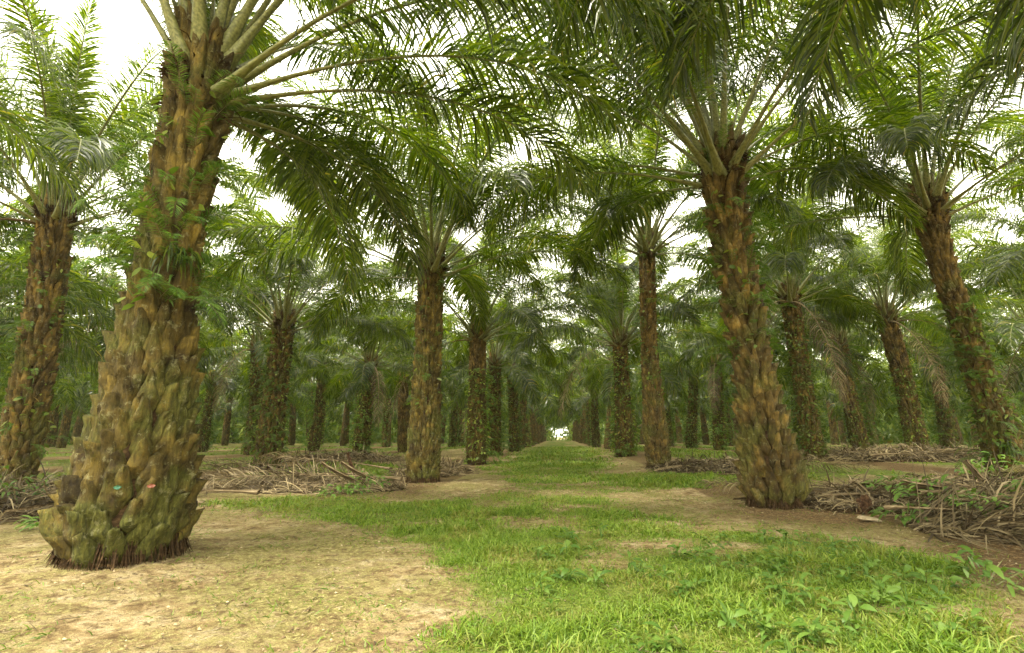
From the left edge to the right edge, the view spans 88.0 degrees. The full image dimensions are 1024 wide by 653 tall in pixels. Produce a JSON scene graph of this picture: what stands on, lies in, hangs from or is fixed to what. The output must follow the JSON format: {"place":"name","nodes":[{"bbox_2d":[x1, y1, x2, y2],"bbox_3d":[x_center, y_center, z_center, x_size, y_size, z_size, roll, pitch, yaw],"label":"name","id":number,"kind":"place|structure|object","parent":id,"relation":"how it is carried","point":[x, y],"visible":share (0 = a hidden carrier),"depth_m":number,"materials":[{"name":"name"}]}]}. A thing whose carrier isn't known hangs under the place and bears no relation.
{"place":"outdoors","nodes":[
{"label":"outdoors","id":0,"kind":"place"},
{"bbox_2d":[0,437,1023,652],"bbox_3d":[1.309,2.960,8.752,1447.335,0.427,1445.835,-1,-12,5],"label":"ground","id":1,"kind":"structure","parent":0,"point":[136,627],"depth_m":5.06,"materials":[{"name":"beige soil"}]},
{"bbox_2d":[0,373,88,446],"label":"oil palm","id":2,"kind":"object","parent":1,"relation":"on","point":[54,417],"visible":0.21,"depth_m":61.43,"materials":[{"name":"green plant"}]},
{"bbox_2d":[1,357,90,447],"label":"oil palm","id":3,"kind":"object","parent":1,"relation":"on","point":[65,425],"visible":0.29,"depth_m":54.60,"materials":[{"name":"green plant"}]},
{"bbox_2d":[2,317,95,415],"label":"oil palm","id":4,"kind":"object","parent":1,"relation":"on","point":[60,400],"visible":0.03,"depth_m":45.67,"materials":[{"name":"green plant"}]},
{"bbox_2d":[0,0,98,228],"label":"oil palm","id":5,"kind":"object","parent":1,"relation":"on","point":[25,137],"visible":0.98,"depth_m":10.80,"materials":[{"name":"green plant"}]},
{"bbox_2d":[1,299,105,447],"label":"oil palm","id":6,"kind":"object","parent":1,"relation":"on","point":[67,394],"visible":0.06,"depth_m":39.42,"materials":[{"name":"green plant"}]},
{"bbox_2d":[0,237,124,395],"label":"oil palm","id":7,"kind":"object","parent":1,"relation":"on","point":[70,354],"visible":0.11,"depth_m":26.32,"materials":[{"name":"green plant"}]},
{"bbox_2d":[0,141,133,376],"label":"oil palm","id":8,"kind":"object","parent":1,"relation":"on","point":[18,292],"visible":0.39,"depth_m":19.46,"materials":[{"name":"green plant"}]},
{"bbox_2d":[59,397,88,444],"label":"oil palm","id":9,"kind":"object","parent":1,"relation":"on","point":[78,427],"visible":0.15,"depth_m":73.70,"materials":[{"name":"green plant"}]},
{"bbox_2d":[50,338,104,410],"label":"oil palm","id":10,"kind":"object","parent":1,"relation":"on","point":[79,388],"visible":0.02,"depth_m":48.30,"materials":[{"name":"green plant"}]},
{"bbox_2d":[0,458,201,524],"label":"frond litter","id":11,"kind":"object","parent":1,"relation":"on","point":[26,503],"visible":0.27,"depth_m":8.82,"materials":[{"name":"brown plant"}]},
{"bbox_2d":[0,465,48,501],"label":"weed plant","id":12,"kind":"object","parent":11,"relation":"on","point":[10,484],"visible":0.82,"depth_m":9.09,"materials":[{"name":"green plant"}]},
{"bbox_2d":[0,253,226,446],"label":"oil palm","id":13,"kind":"object","parent":1,"relation":"on","point":[102,351],"visible":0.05,"depth_m":32.16,"materials":[{"name":"green plant"}]},
{"bbox_2d":[0,0,275,485],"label":"oil palm","id":14,"kind":"object","parent":1,"relation":"on","point":[26,411],"visible":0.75,"depth_m":14.65,"materials":[{"name":"green plant"}]},
{"bbox_2d":[0,137,322,381],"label":"oil palm","id":15,"kind":"object","parent":1,"relation":"on","point":[105,284],"visible":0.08,"depth_m":24.77,"materials":[{"name":"green plant"}]},
{"bbox_2d":[197,365,247,445],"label":"oil palm","id":16,"kind":"object","parent":1,"relation":"on","point":[227,407],"visible":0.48,"depth_m":68.89,"materials":[{"name":"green plant"}]},
{"bbox_2d":[197,316,250,451],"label":"oil palm","id":17,"kind":"object","parent":1,"relation":"on","point":[206,421],"visible":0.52,"depth_m":41.17,"materials":[{"name":"green plant"}]},
{"bbox_2d":[197,477,260,496],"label":"dry frond","id":18,"kind":"object","parent":1,"relation":"on","point":[256,491],"visible":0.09,"depth_m":11.56,"materials":[{"name":"beige plant"}]},
{"bbox_2d":[195,312,265,447],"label":"oil palm","id":19,"kind":"object","parent":1,"relation":"on","point":[219,387],"visible":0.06,"depth_m":53.55,"materials":[{"name":"green plant"}]},
{"bbox_2d":[201,452,294,470],"bbox_3d":[-10.697,5.149,20.464,5.044,0.790,1.327,-1,-12,5],"label":"dry frond","id":20,"kind":"object","parent":1,"relation":"on","point":[224,464],"visible":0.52,"depth_m":20.32,"materials":[{"name":"brown plant"}]},
{"bbox_2d":[81,166,415,468],"bbox_3d":[-10.088,-0.026,23.080,13.754,12.699,13.715,-1,-12,5],"label":"oil palm","id":21,"kind":"object","parent":1,"relation":"on","point":[279,351],"visible":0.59,"depth_m":22.04,"materials":[{"name":"green plant"}]},
{"bbox_2d":[198,459,305,478],"bbox_3d":[-8.245,4.269,15.860,4.528,0.682,1.175,-2,-12,12],"label":"dry frond","id":22,"kind":"object","parent":1,"relation":"on","point":[212,469],"visible":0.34,"depth_m":15.84,"materials":[{"name":"brown plant"}]},
{"bbox_2d":[196,260,352,454],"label":"oil palm","id":23,"kind":"object","parent":1,"relation":"on","point":[252,381],"visible":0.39,"depth_m":34.44,"materials":[{"name":"green plant"}]},
{"bbox_2d":[206,330,342,423],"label":"oil palm","id":24,"kind":"object","parent":1,"relation":"on","point":[300,399],"visible":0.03,"depth_m":50.82,"materials":[{"name":"green plant"}]},
{"bbox_2d":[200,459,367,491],"bbox_3d":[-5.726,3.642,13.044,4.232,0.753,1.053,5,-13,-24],"label":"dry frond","id":25,"kind":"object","parent":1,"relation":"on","point":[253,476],"visible":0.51,"depth_m":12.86,"materials":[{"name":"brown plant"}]},
{"bbox_2d":[236,351,355,443],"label":"oil palm","id":26,"kind":"object","parent":1,"relation":"on","point":[304,389],"visible":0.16,"depth_m":59.61,"materials":[{"name":"green plant"}]},
{"bbox_2d":[200,455,417,495],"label":"frond litter","id":27,"kind":"object","parent":1,"relation":"on","point":[302,487],"visible":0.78,"depth_m":12.82,"materials":[{"name":"brown plant"}]},
{"bbox_2d":[258,451,392,472],"bbox_3d":[-5.457,3.949,15.085,4.498,0.797,0.961,-4,-12,20],"label":"dry frond","id":28,"kind":"object","parent":27,"relation":"on","point":[316,461],"visible":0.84,"depth_m":15.18,"materials":[{"name":"brown plant"}]},
{"bbox_2d":[346,470,392,488],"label":"weed plant","id":29,"kind":"object","parent":27,"relation":"on","point":[371,480],"visible":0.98,"depth_m":12.62,"materials":[{"name":"green plant"}]},
{"bbox_2d":[288,370,333,444],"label":"oil palm","id":30,"kind":"object","parent":1,"relation":"on","point":[291,438],"visible":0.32,"depth_m":70.96,"materials":[{"name":"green plant"}]},
{"bbox_2d":[240,294,391,450],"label":"oil palm","id":31,"kind":"object","parent":1,"relation":"on","point":[315,439],"visible":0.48,"depth_m":43.24,"materials":[{"name":"green plant"}]},
{"bbox_2d":[303,392,380,445],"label":"oil palm","id":32,"kind":"object","parent":1,"relation":"on","point":[344,432],"visible":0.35,"depth_m":67.68,"materials":[{"name":"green plant"}]},
{"bbox_2d":[315,483,371,496],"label":"weed plant","id":33,"kind":"object","parent":1,"relation":"on","point":[346,490],"visible":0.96,"depth_m":11.96,"materials":[{"name":"green plant"}]},
{"bbox_2d":[282,445,405,462],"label":"frond litter","id":34,"kind":"object","parent":1,"relation":"on","point":[342,455],"visible":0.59,"depth_m":26.00,"materials":[{"name":"brown plant"}]},
{"bbox_2d":[306,345,397,448],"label":"oil palm","id":35,"kind":"object","parent":1,"relation":"on","point":[331,403],"visible":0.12,"depth_m":51.63,"materials":[{"name":"green plant"}]},
{"bbox_2d":[37,0,686,570],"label":"oil palm","id":36,"kind":"object","parent":1,"relation":"on","point":[139,434],"visible":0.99,"depth_m":6.73,"materials":[{"name":"green plant"}]},
{"bbox_2d":[283,274,465,452],"bbox_3d":[-8.420,2.365,32.098,10.864,11.320,11.374,-10,-19,43],"label":"oil palm","id":37,"kind":"object","parent":1,"relation":"on","point":[368,366],"visible":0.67,"depth_m":31.24,"materials":[{"name":"green plant"}]},
{"bbox_2d":[319,295,468,451],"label":"oil palm","id":38,"kind":"object","parent":1,"relation":"on","point":[403,423],"visible":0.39,"depth_m":39.87,"materials":[{"name":"green plant"}]},
{"bbox_2d":[348,346,446,446],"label":"oil palm","id":39,"kind":"object","parent":1,"relation":"on","point":[385,437],"visible":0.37,"depth_m":61.05,"materials":[{"name":"green plant"}]},
{"bbox_2d":[203,0,649,482],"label":"oil palm","id":40,"kind":"object","parent":1,"relation":"on","point":[423,455],"visible":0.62,"depth_m":15.87,"materials":[{"name":"green plant"}]},
{"bbox_2d":[374,322,489,447],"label":"oil palm","id":41,"kind":"object","parent":1,"relation":"on","point":[462,378],"visible":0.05,"depth_m":48.48,"materials":[{"name":"green plant"}]},
{"bbox_2d":[382,455,484,477],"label":"frond litter","id":42,"kind":"object","parent":1,"relation":"on","point":[447,469],"visible":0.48,"depth_m":18.46,"materials":[{"name":"brown plant"}]},
{"bbox_2d":[397,353,506,446],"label":"oil palm","id":43,"kind":"object","parent":1,"relation":"on","point":[453,433],"visible":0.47,"depth_m":57.51,"materials":[{"name":"green plant"}]},
{"bbox_2d":[410,362,502,445],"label":"oil palm","id":44,"kind":"object","parent":1,"relation":"on","point":[461,435],"visible":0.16,"depth_m":66.31,"materials":[{"name":"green plant"}]},
{"bbox_2d":[330,199,625,464],"bbox_3d":[-1.802,0.334,25.042,13.589,12.334,12.419,-1,-12,5],"label":"oil palm","id":45,"kind":"object","parent":1,"relation":"on","point":[476,426],"visible":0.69,"depth_m":24.14,"materials":[{"name":"green plant"}]},
{"bbox_2d":[441,274,575,455],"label":"oil palm","id":46,"kind":"object","parent":1,"relation":"on","point":[497,359],"visible":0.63,"depth_m":32.96,"materials":[{"name":"green plant"}]},
{"bbox_2d":[0,481,1022,652],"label":"grass sprigs","id":47,"kind":"object","parent":1,"relation":"on","point":[328,609],"depth_m":5.59,"materials":[{"name":"green plant"}]},
{"bbox_2d":[0,399,1023,444],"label":"distant palms","id":48,"kind":"object","parent":1,"relation":"on","point":[331,435],"visible":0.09,"depth_m":93.36,"materials":[{"name":"green plant"}]},
{"bbox_2d":[0,480,1023,652],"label":"soil clods","id":49,"kind":"object","parent":1,"relation":"on","point":[283,636],"visible":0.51,"depth_m":5.00,"materials":[{"name":"brown soil"}]},
{"bbox_2d":[442,303,582,451],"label":"oil palm","id":50,"kind":"object","parent":1,"relation":"on","point":[514,417],"visible":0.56,"depth_m":41.26,"materials":[{"name":"green plant"}]},
{"bbox_2d":[464,340,581,448],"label":"oil palm","id":51,"kind":"object","parent":1,"relation":"on","point":[543,396],"visible":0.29,"depth_m":50.42,"materials":[{"name":"green plant"}]},
{"bbox_2d":[37,445,1023,652],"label":"grass","id":52,"kind":"structure","parent":1,"relation":"on","point":[897,635],"depth_m":5.06,"materials":[{"name":"green plant"}]},
{"bbox_2d":[501,376,573,445],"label":"oil palm","id":53,"kind":"object","parent":1,"relation":"on","point":[532,417],"visible":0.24,"depth_m":68.03,"materials":[{"name":"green plant"}]},
{"bbox_2d":[501,346,574,446],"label":"oil palm","id":54,"kind":"object","parent":1,"relation":"on","point":[528,442],"visible":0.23,"depth_m":59.13,"materials":[{"name":"green plant"}]},
{"bbox_2d":[540,359,607,445],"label":"oil palm","id":55,"kind":"object","parent":1,"relation":"on","point":[588,420],"visible":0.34,"depth_m":63.54,"materials":[{"name":"green plant"}]},
{"bbox_2d":[546,347,641,446],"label":"oil palm","id":56,"kind":"object","parent":1,"relation":"on","point":[595,412],"visible":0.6,"depth_m":54.10,"materials":[{"name":"green plant"}]},
{"bbox_2d":[502,228,731,456],"bbox_3d":[5.987,0.578,28.572,13.070,12.805,13.472,-1,-12,5],"label":"oil palm","id":57,"kind":"object","parent":1,"relation":"on","point":[623,429],"visible":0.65,"depth_m":27.55,"materials":[{"name":"green plant"}]},
{"bbox_2d":[542,299,693,448],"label":"oil palm","id":58,"kind":"object","parent":1,"relation":"on","point":[609,411],"visible":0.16,"depth_m":45.90,"materials":[{"name":"green plant"}]},
{"bbox_2d":[543,279,711,450],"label":"oil palm","id":59,"kind":"object","parent":1,"relation":"on","point":[594,364],"visible":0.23,"depth_m":35.00,"materials":[{"name":"green plant"}]},
{"bbox_2d":[492,69,844,467],"bbox_3d":[5.533,-2.252,19.931,13.418,15.036,13.212,-1,-12,5],"label":"oil palm","id":60,"kind":"object","parent":1,"relation":"on","point":[655,435],"visible":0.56,"depth_m":19.18,"materials":[{"name":"green plant"}]},
{"bbox_2d":[636,358,710,446],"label":"oil palm","id":61,"kind":"object","parent":1,"relation":"on","point":[668,416],"visible":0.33,"depth_m":57.94,"materials":[{"name":"green plant"}]},
{"bbox_2d":[635,331,736,447],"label":"oil palm","id":62,"kind":"object","parent":1,"relation":"on","point":[692,425],"visible":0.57,"depth_m":48.82,"materials":[{"name":"green plant"}]},
{"bbox_2d":[640,450,739,476],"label":"frond litter","id":63,"kind":"object","parent":1,"relation":"on","point":[706,464],"visible":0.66,"depth_m":16.56,"materials":[{"name":"brown plant"}]},
{"bbox_2d":[672,365,733,444],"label":"oil palm","id":64,"kind":"object","parent":1,"relation":"on","point":[705,438],"visible":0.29,"depth_m":70.78,"materials":[{"name":"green plant"}]},
{"bbox_2d":[674,340,738,445],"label":"oil palm","id":65,"kind":"object","parent":1,"relation":"on","point":[729,427],"visible":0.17,"depth_m":61.30,"materials":[{"name":"green plant"}]},
{"bbox_2d":[401,0,1023,509],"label":"oil palm","id":66,"kind":"object","parent":1,"relation":"on","point":[771,468],"visible":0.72,"depth_m":10.87,"materials":[{"name":"green plant"}]},
{"bbox_2d":[636,277,792,449],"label":"oil palm","id":67,"kind":"object","parent":1,"relation":"on","point":[719,438],"visible":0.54,"depth_m":39.93,"materials":[{"name":"green plant"}]},
{"bbox_2d":[697,476,832,493],"bbox_3d":[5.514,3.494,11.688,2.814,0.442,0.634,-4,-12,20],"label":"dry frond","id":68,"kind":"object","parent":1,"relation":"on","point":[714,482],"visible":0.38,"depth_m":11.93,"materials":[{"name":"brown plant"}]},
{"bbox_2d":[662,240,879,413],"bbox_3d":[14.978,1.258,32.609,12.159,13.052,11.534,11,-16,-42],"label":"oil palm","id":69,"kind":"object","parent":1,"relation":"on","point":[682,361],"visible":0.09,"depth_m":31.02,"materials":[{"name":"green plant"}]},
{"bbox_2d":[526,523,1023,652],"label":"weeds","id":70,"kind":"object","parent":1,"relation":"on","point":[853,600],"visible":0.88,"depth_m":4.35,"materials":[{"name":"green plant"}]},
{"bbox_2d":[540,0,1023,142],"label":"oil palm","id":71,"kind":"object","parent":1,"relation":"on","point":[819,24],"visible":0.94,"depth_m":7.22,"materials":[{"name":"green plant"}]},
{"bbox_2d":[722,309,884,449],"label":"oil palm","id":72,"kind":"object","parent":1,"relation":"on","point":[876,395],"visible":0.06,"depth_m":42.72,"materials":[{"name":"green plant"}]},
{"bbox_2d":[779,352,838,439],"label":"oil palm","id":73,"kind":"object","parent":1,"relation":"on","point":[830,393],"visible":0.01,"depth_m":56.59,"materials":[{"name":"green plant"}]},
{"bbox_2d":[633,139,986,459],"bbox_3d":[12.405,-0.713,23.869,13.641,13.399,12.982,-1,-12,5],"label":"oil palm","id":74,"kind":"object","parent":1,"relation":"on","point":[804,403],"visible":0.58,"depth_m":22.94,"materials":[{"name":"green plant"}]},
{"bbox_2d":[784,360,894,444],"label":"oil palm","id":75,"kind":"object","parent":1,"relation":"on","point":[834,433],"visible":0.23,"depth_m":69.27,"materials":[{"name":"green plant"}]},
{"bbox_2d":[803,455,877,472],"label":"dry frond","id":76,"kind":"object","parent":1,"relation":"on","point":[834,463],"visible":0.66,"depth_m":15.81,"materials":[{"name":"brown plant"}]},
{"bbox_2d":[670,0,1023,477],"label":"oil palm","id":77,"kind":"object","parent":1,"relation":"on","point":[992,418],"visible":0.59,"depth_m":13.96,"materials":[{"name":"green plant"}]},
{"bbox_2d":[856,494,873,513],"bbox_3d":[6.006,3.068,9.027,0.336,0.422,0.195,7,-13,-29],"label":"bark chunk","id":78,"kind":"object","parent":1,"relation":"on","point":[864,502],"visible":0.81,"depth_m":8.98,"materials":[{"name":"brown wood"}]},
{"bbox_2d":[765,232,965,450],"bbox_3d":[22.827,1.372,36.805,13.134,14.690,13.711,-3,-12,15],"label":"oil palm","id":79,"kind":"object","parent":1,"relation":"on","point":[857,431],"visible":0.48,"depth_m":35.43,"materials":[{"name":"green plant"}]},
{"bbox_2d":[819,350,914,445],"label":"oil palm","id":80,"kind":"object","parent":1,"relation":"on","point":[837,409],"visible":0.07,"depth_m":61.77,"materials":[{"name":"green plant"}]},
{"bbox_2d":[777,298,958,447],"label":"oil palm","id":81,"kind":"object","parent":1,"relation":"on","point":[867,420],"visible":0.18,"depth_m":47.75,"materials":[{"name":"green plant"}]},
{"bbox_2d":[733,458,1020,516],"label":"frond litter","id":82,"kind":"object","parent":1,"relation":"on","point":[846,504],"visible":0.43,"depth_m":9.70,"materials":[{"name":"brown plant"}]},
{"bbox_2d":[860,470,961,496],"bbox_3d":[7.246,2.836,9.646,1.582,0.436,1.617,-7,-13,29],"label":"weed plant","id":83,"kind":"object","parent":82,"relation":"on","point":[887,486],"visible":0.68,"depth_m":9.78,"materials":[{"name":"green plant"}]},
{"bbox_2d":[910,466,1020,496],"bbox_3d":[8.638,2.589,8.602,4.514,0.716,1.125,2,-12,-8],"label":"dry frond","id":84,"kind":"object","parent":82,"relation":"on","point":[921,492],"visible":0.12,"depth_m":8.43,"materials":[{"name":"brown plant"}]},
{"bbox_2d":[954,451,1023,481],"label":"weed plant","id":85,"kind":"object","parent":82,"relation":"on","point":[969,471],"visible":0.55,"depth_m":9.99,"materials":[{"name":"green plant"}]},
{"bbox_2d":[761,181,1023,448],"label":"oil palm","id":86,"kind":"object","parent":1,"relation":"on","point":[912,424],"visible":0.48,"depth_m":26.68,"materials":[{"name":"green plant"}]},
{"bbox_2d":[802,440,982,462],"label":"frond litter","id":87,"kind":"object","parent":1,"relation":"on","point":[859,455],"visible":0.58,"depth_m":21.59,"materials":[{"name":"brown plant"}]},
{"bbox_2d":[869,502,930,525],"bbox_3d":[5.973,2.800,8.033,1.012,0.367,1.024,-9,-15,37],"label":"weed plant","id":88,"kind":"object","parent":1,"relation":"on","point":[905,519],"visible":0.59,"depth_m":7.90,"materials":[{"name":"green plant"}]},
{"bbox_2d":[865,349,967,445],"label":"oil palm","id":89,"kind":"object","parent":1,"relation":"on","point":[881,410],"visible":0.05,"depth_m":52.26,"materials":[{"name":"green plant"}]},
{"bbox_2d":[853,301,1023,448],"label":"oil palm","id":90,"kind":"object","parent":1,"relation":"on","point":[945,424],"visible":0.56,"depth_m":38.96,"materials":[{"name":"green plant"}]},
{"bbox_2d":[917,376,966,444],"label":"oil palm","id":91,"kind":"object","parent":1,"relation":"on","point":[960,435],"visible":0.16,"depth_m":67.90,"materials":[{"name":"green plant"}]},
{"bbox_2d":[868,114,1023,311],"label":"oil palm","id":92,"kind":"object","parent":1,"relation":"on","point":[996,275],"visible":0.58,"depth_m":20.52,"materials":[{"name":"green plant"}]},
{"bbox_2d":[884,492,1022,515],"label":"dry frond","id":93,"kind":"object","parent":1,"relation":"on","point":[891,507],"visible":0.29,"depth_m":7.71,"materials":[{"name":"brown plant"}]},
{"bbox_2d":[894,224,1023,416],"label":"oil palm","id":94,"kind":"object","parent":1,"relation":"on","point":[1017,325],"visible":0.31,"depth_m":32.42,"materials":[{"name":"green plant"}]},
{"bbox_2d":[906,445,1023,555],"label":"frond heap","id":95,"kind":"object","parent":1,"relation":"on","point":[1004,526],"visible":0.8,"depth_m":7.10,"materials":[{"name":"brown plant"}]},
{"bbox_2d":[895,479,958,489],"bbox_3d":[6.784,2.626,8.719,0.900,0.128,0.336,8,-24,-3],"label":"stalk base","id":96,"kind":"object","parent":95,"relation":"on","point":[919,484],"visible":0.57,"depth_m":8.65,"materials":[{"name":"brown plant"}]},
{"bbox_2d":[885,474,988,501],"bbox_3d":[6.708,2.592,8.370,1.358,0.498,1.331,8,-14,-33],"label":"weed plant","id":97,"kind":"object","parent":95,"relation":"on","point":[896,495],"visible":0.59,"depth_m":8.39,"materials":[{"name":"green plant"}]},
{"bbox_2d":[933,492,1023,516],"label":"weed plant","id":98,"kind":"object","parent":95,"relation":"on","point":[975,505],"visible":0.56,"depth_m":7.31,"materials":[{"name":"green plant"}]},
{"bbox_2d":[909,307,1023,441],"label":"oil palm","id":99,"kind":"object","parent":1,"relation":"on","point":[1020,382],"visible":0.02,"depth_m":42.55,"materials":[{"name":"green plant"}]},
{"bbox_2d":[919,545,1023,596],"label":"weed plant","id":100,"kind":"object","parent":1,"relation":"on","point":[987,565],"visible":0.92,"depth_m":4.70,"materials":[{"name":"green plant"}]},
{"bbox_2d":[922,345,1022,446],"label":"oil palm","id":101,"kind":"object","parent":1,"relation":"on","point":[973,425],"visible":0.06,"depth_m":53.88,"materials":[{"name":"green plant"}]},
{"bbox_2d":[929,1,1023,146],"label":"oil palm","id":102,"kind":"object","parent":1,"relation":"on","point":[975,90],"visible":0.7,"depth_m":9.23,"materials":[{"name":"green plant"}]},
{"bbox_2d":[950,353,1023,440],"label":"oil palm","id":103,"kind":"object","parent":1,"relation":"on","point":[1015,422],"visible":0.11,"depth_m":59.52,"materials":[{"name":"green plant"}]},
{"bbox_2d":[982,289,1023,395],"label":"oil palm","id":104,"kind":"object","parent":1,"relation":"on","point":[1020,373],"visible":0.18,"depth_m":35.73,"materials":[{"name":"green plant"}]},
{"bbox_2d":[0,0,1023,436],"label":"sky","id":105,"kind":"structure","parent":0,"point":[124,19],"materials":[{"name":"white"}]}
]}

